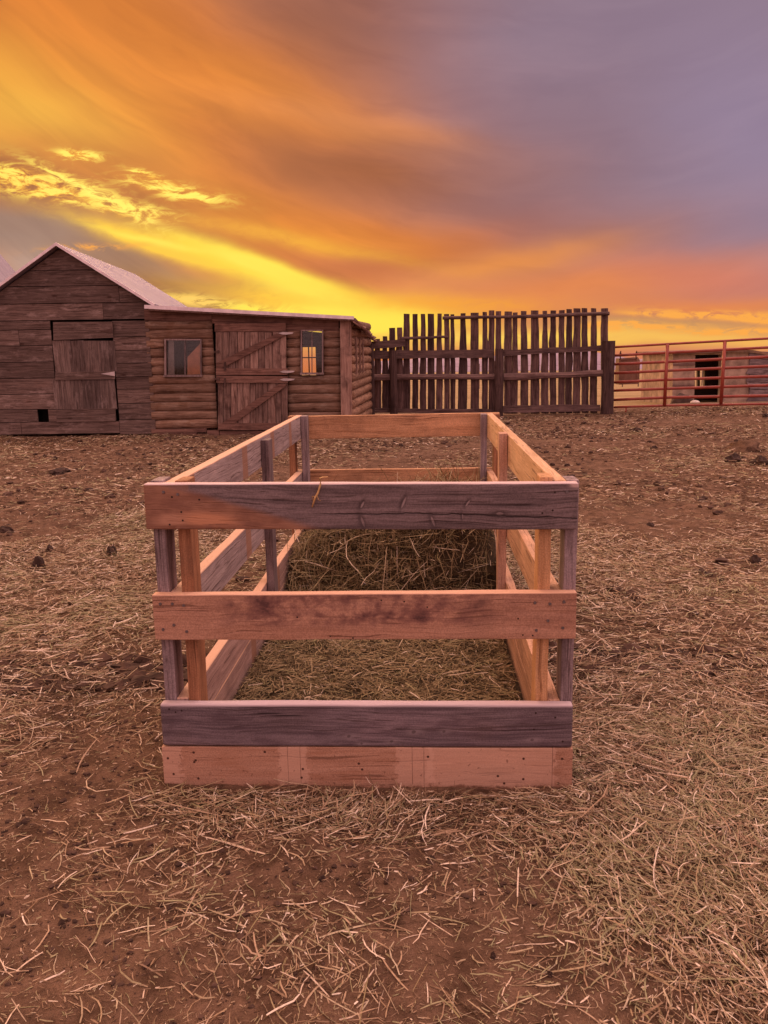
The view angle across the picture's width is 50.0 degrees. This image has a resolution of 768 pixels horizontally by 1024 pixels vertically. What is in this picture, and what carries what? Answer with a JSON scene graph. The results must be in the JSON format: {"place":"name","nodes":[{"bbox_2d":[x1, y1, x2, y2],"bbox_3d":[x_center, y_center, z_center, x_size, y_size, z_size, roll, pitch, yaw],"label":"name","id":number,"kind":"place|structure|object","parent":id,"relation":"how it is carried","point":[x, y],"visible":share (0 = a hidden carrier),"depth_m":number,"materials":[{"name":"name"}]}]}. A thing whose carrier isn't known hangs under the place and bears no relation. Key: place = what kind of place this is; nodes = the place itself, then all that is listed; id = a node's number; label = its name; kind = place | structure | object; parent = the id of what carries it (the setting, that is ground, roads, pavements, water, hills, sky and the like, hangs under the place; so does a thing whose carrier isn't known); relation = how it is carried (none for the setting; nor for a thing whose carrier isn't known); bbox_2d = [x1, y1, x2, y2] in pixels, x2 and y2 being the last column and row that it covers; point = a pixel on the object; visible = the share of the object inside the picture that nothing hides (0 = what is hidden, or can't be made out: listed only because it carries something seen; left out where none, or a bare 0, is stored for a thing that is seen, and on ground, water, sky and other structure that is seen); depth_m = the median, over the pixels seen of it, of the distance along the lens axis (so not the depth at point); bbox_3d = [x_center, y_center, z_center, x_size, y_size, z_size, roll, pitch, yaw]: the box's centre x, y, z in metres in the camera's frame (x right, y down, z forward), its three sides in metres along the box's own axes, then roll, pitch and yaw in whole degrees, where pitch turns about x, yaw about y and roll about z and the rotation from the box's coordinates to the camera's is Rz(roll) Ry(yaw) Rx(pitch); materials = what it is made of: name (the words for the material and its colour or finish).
{"place":"outdoors","nodes":[
{"label":"outdoors","id":0,"kind":"place"},
{"bbox_2d":[0,369,767,1023],"bbox_3d":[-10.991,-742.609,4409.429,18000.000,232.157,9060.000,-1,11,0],"label":"ground","id":1,"kind":"structure","parent":0,"point":[76,953],"depth_m":2.27,"materials":[{"name":"brown soil"}]},
{"bbox_2d":[0,526,13,532],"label":"manure lump","id":2,"kind":"object","parent":1,"relation":"on","point":[4,529],"visible":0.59,"depth_m":6.57,"materials":[{"name":"brown soil"}]},
{"bbox_2d":[0,254,14,282],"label":"outbuilding","id":3,"kind":"structure","parent":1,"relation":"on","point":[6,270],"depth_m":29.12,"materials":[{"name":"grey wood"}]},
{"bbox_2d":[30,556,45,571],"bbox_3d":[-2.257,0.371,5.370,0.102,0.180,0.099,-7,13,-30],"label":"manure lump","id":4,"kind":"object","parent":1,"relation":"on","point":[38,560],"visible":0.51,"depth_m":5.34,"materials":[{"name":"brown soil"}]},
{"bbox_2d":[45,544,52,551],"bbox_3d":[-2.367,0.285,5.822,0.053,0.116,0.064,6,13,33],"label":"manure lump","id":5,"kind":"object","parent":1,"relation":"on","point":[49,547],"visible":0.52,"depth_m":5.80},
{"bbox_2d":[49,467,70,474],"bbox_3d":[-3.853,-0.462,9.746,0.280,0.129,0.292,2,11,14],"label":"manure lump","id":6,"kind":"object","parent":1,"relation":"on","point":[59,471],"visible":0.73,"depth_m":9.65,"materials":[{"name":"brown soil"}]},
{"bbox_2d":[83,488,93,491],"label":"manure lump","id":7,"kind":"object","parent":1,"relation":"on","point":[88,489],"visible":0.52,"depth_m":8.50,"materials":[{"name":"brown soil"}]},
{"bbox_2d":[0,242,186,436],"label":"barn","id":8,"kind":"structure","parent":1,"relation":"on","point":[75,357],"depth_m":13.99,"materials":[{"name":"brown wood"}]},
{"bbox_2d":[52,322,116,421],"bbox_3d":[-5.106,-2.380,14.029,1.115,1.682,0.057,-1,11,0],"label":"door","id":9,"kind":"structure","parent":8,"relation":"in","point":[80,393],"depth_m":14.01,"materials":[{"name":"brown wood"}]},
{"bbox_2d":[103,546,118,557],"bbox_3d":[-1.896,0.307,5.729,0.106,0.143,0.119,-12,15,-44],"label":"manure lump","id":10,"kind":"object","parent":1,"relation":"on","point":[113,548],"visible":0.42,"depth_m":5.70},
{"bbox_2d":[144,305,376,434],"bbox_3d":[-2.503,-2.661,15.502,4.756,2.289,3.499,-1,11,0],"label":"log cabin","id":11,"kind":"object","parent":1,"relation":"on","point":[253,378],"visible":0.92,"depth_m":14.05,"materials":[{"name":"brown wood"}]},
{"bbox_2d":[168,340,174,374],"bbox_3d":[-3.635,-2.641,14.047,0.138,0.590,0.005,-1,11,0],"label":"curtain","id":12,"kind":"object","parent":11,"relation":"hanging from","point":[171,371],"visible":1,"depth_m":14.05,"materials":[{"name":"grey fabric"}]},
{"bbox_2d":[163,339,202,376],"bbox_3d":[-3.418,-2.624,14.012,0.678,0.638,0.150,-1,11,0],"label":"window","id":13,"kind":"structure","parent":11,"relation":"in","point":[165,340],"depth_m":13.99,"materials":[{"name":"brown wood"}]},
{"bbox_2d":[187,344,202,373],"bbox_3d":[-3.223,-2.632,14.050,0.295,0.564,0.015,-1,11,0],"label":"plywood sheet","id":14,"kind":"object","parent":11,"relation":"on","point":[193,362],"visible":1,"depth_m":14.06,"materials":[{"name":"beige wood"}]},
{"bbox_2d":[214,332,293,374],"bbox_3d":[-2.196,-2.682,13.928,1.360,0.733,0.090,-1,11,0],"label":"door","id":15,"kind":"structure","parent":11,"relation":"in","point":[236,352],"depth_m":13.94,"materials":[{"name":"brown wood"}]},
{"bbox_2d":[214,376,293,429],"bbox_3d":[-2.200,-1.865,14.088,1.378,0.938,0.090,-1,11,0],"label":"door","id":16,"kind":"structure","parent":11,"relation":"in","point":[250,402],"depth_m":14.09,"materials":[{"name":"brown wood"}]},
{"bbox_2d":[303,347,315,371],"bbox_3d":[-1.636,-3.111,16.999,0.462,0.573,0.030,-1,11,0],"label":"window","id":17,"kind":"structure","parent":11,"relation":"in","point":[308,357],"depth_m":16.98,"materials":[{"name":"brown wood"}]},
{"bbox_2d":[300,330,323,374],"bbox_3d":[-1.227,-2.718,14.000,0.416,0.749,0.150,-1,11,0],"label":"window","id":18,"kind":"structure","parent":11,"relation":"in","point":[302,373],"depth_m":13.99,"materials":[{"name":"brown wood"}]},
{"bbox_2d":[317,875,325,881],"bbox_3d":[-0.166,0.975,2.182,0.018,0.029,0.023,6,13,31],"label":"manure lump","id":19,"kind":"object","parent":1,"relation":"on","point":[321,878],"visible":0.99,"depth_m":2.17,"materials":[{"name":"brown soil"}]},
{"bbox_2d":[144,412,578,789],"bbox_3d":[0.003,0.136,3.889,1.313,1.009,2.760,0,11,3],"label":"hay feeder","id":20,"kind":"object","parent":1,"relation":"on","point":[212,731],"visible":0.86,"depth_m":2.58,"materials":[{"name":"brown wood"}]},
{"bbox_2d":[312,476,327,506],"bbox_3d":[-0.189,-0.059,2.455,0.055,0.090,0.018,-6,12,-23],"label":"straw wisp","id":21,"kind":"object","parent":20,"relation":"hanging from","point":[316,495],"visible":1,"depth_m":2.45,"materials":[{"name":"beige plant"}]},
{"bbox_2d":[230,455,522,700],"bbox_3d":[-0.001,0.293,3.946,1.256,0.938,2.739,0,11,3],"label":"hay pile","id":22,"kind":"object","parent":20,"relation":"in","point":[400,669],"visible":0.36,"depth_m":3.75,"materials":[{"name":"beige plant"}]},
{"bbox_2d":[0,605,767,1023],"bbox_3d":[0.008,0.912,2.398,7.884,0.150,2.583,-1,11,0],"label":"loose straw","id":23,"kind":"object","parent":1,"relation":"on","point":[592,759],"visible":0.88,"depth_m":2.37,"materials":[{"name":"beige plant"}]},
{"bbox_2d":[0,493,767,674],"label":"loose straw","id":24,"kind":"object","parent":1,"relation":"on","point":[140,568],"visible":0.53,"depth_m":4.84,"materials":[{"name":"beige plant"}]},
{"bbox_2d":[0,402,767,517],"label":"loose straw","id":25,"kind":"object","parent":1,"relation":"on","point":[645,450],"visible":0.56,"depth_m":11.06,"materials":[{"name":"beige plant"}]},
{"bbox_2d":[0,589,767,1023],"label":"chaff","id":26,"kind":"object","parent":1,"relation":"on","point":[332,877],"visible":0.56,"depth_m":2.12,"materials":[{"name":"plant"}]},
{"bbox_2d":[368,308,614,415],"bbox_3d":[2.228,-3.055,17.162,5.168,2.286,0.321,-1,11,0],"label":"slab fence","id":27,"kind":"object","parent":1,"relation":"on","point":[501,374],"visible":0.98,"depth_m":17.17,"materials":[{"name":"brown wood"}]},
{"bbox_2d":[490,951,495,959],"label":"manure lump","id":28,"kind":"object","parent":1,"relation":"on","point":[493,956],"visible":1,"depth_m":1.89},
{"bbox_2d":[545,971,552,977],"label":"manure lump","id":29,"kind":"object","parent":1,"relation":"on","point":[549,974],"visible":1,"depth_m":1.84,"materials":[{"name":"brown soil"}]},
{"bbox_2d":[426,364,702,388],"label":"trees","id":30,"kind":"object","parent":1,"relation":"on","point":[558,369],"visible":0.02,"depth_m":69.08,"materials":[{"name":"plant"}]},
{"bbox_2d":[633,427,641,431],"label":"manure lump","id":31,"kind":"object","parent":1,"relation":"on","point":[636,429],"visible":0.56,"depth_m":13.47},
{"bbox_2d":[670,393,692,403],"bbox_3d":[11.000,-3.979,30.447,0.882,0.862,0.622,-1,11,0],"label":"manure heap","id":32,"kind":"object","parent":1,"relation":"on","point":[673,401],"visible":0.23,"depth_m":30.19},
{"bbox_2d":[614,337,767,411],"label":"corral panel","id":33,"kind":"object","parent":1,"relation":"on","point":[722,377],"visible":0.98,"depth_m":16.74,"materials":[{"name":"red paint"}]},
{"bbox_2d":[615,351,639,384],"bbox_3d":[5.214,-3.074,17.532,0.526,0.714,0.779,-1,11,0],"label":"feed box","id":34,"kind":"object","parent":33,"relation":"hanging from","point":[619,377],"visible":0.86,"depth_m":17.61,"materials":[{"name":"brown wood"}]},
{"bbox_2d":[637,350,767,403],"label":"plastered shed","id":35,"kind":"structure","parent":1,"relation":"on","point":[717,373],"depth_m":31.74,"materials":[{"name":"paint"}]},
{"bbox_2d":[724,452,742,462],"bbox_3d":[4.193,-0.617,9.888,0.200,0.195,0.170,1,11,8],"label":"manure lump","id":36,"kind":"object","parent":1,"relation":"on","point":[735,456],"visible":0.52,"depth_m":9.85,"materials":[{"name":"brown soil"}]},
{"bbox_2d":[724,440,765,453],"bbox_3d":[4.752,-0.804,10.899,0.520,0.293,0.480,-3,11,-13],"label":"manure lump","id":37,"kind":"object","parent":1,"relation":"on","point":[741,446],"visible":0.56,"depth_m":10.78,"materials":[{"name":"brown soil"}]},
{"bbox_2d":[747,555,760,565],"bbox_3d":[2.376,0.329,5.277,0.086,0.115,0.092,-6,12,-26],"label":"manure lump","id":38,"kind":"object","parent":1,"relation":"on","point":[753,559],"visible":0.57,"depth_m":5.25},
{"bbox_2d":[748,455,767,465],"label":"manure lump","id":39,"kind":"object","parent":1,"relation":"on","point":[759,460],"visible":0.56,"depth_m":9.60,"materials":[{"name":"brown soil"}]},
{"bbox_2d":[0,0,767,371],"label":"sky","id":40,"kind":"structure","parent":0,"point":[374,162],"materials":[{"name":"orange"}]},
{"bbox_2d":[381,351,641,372],"bbox_3d":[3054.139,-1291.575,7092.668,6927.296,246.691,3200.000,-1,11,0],"label":"hills","id":41,"kind":"structure","parent":0,"point":[519,362],"depth_m":6299.50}
]}

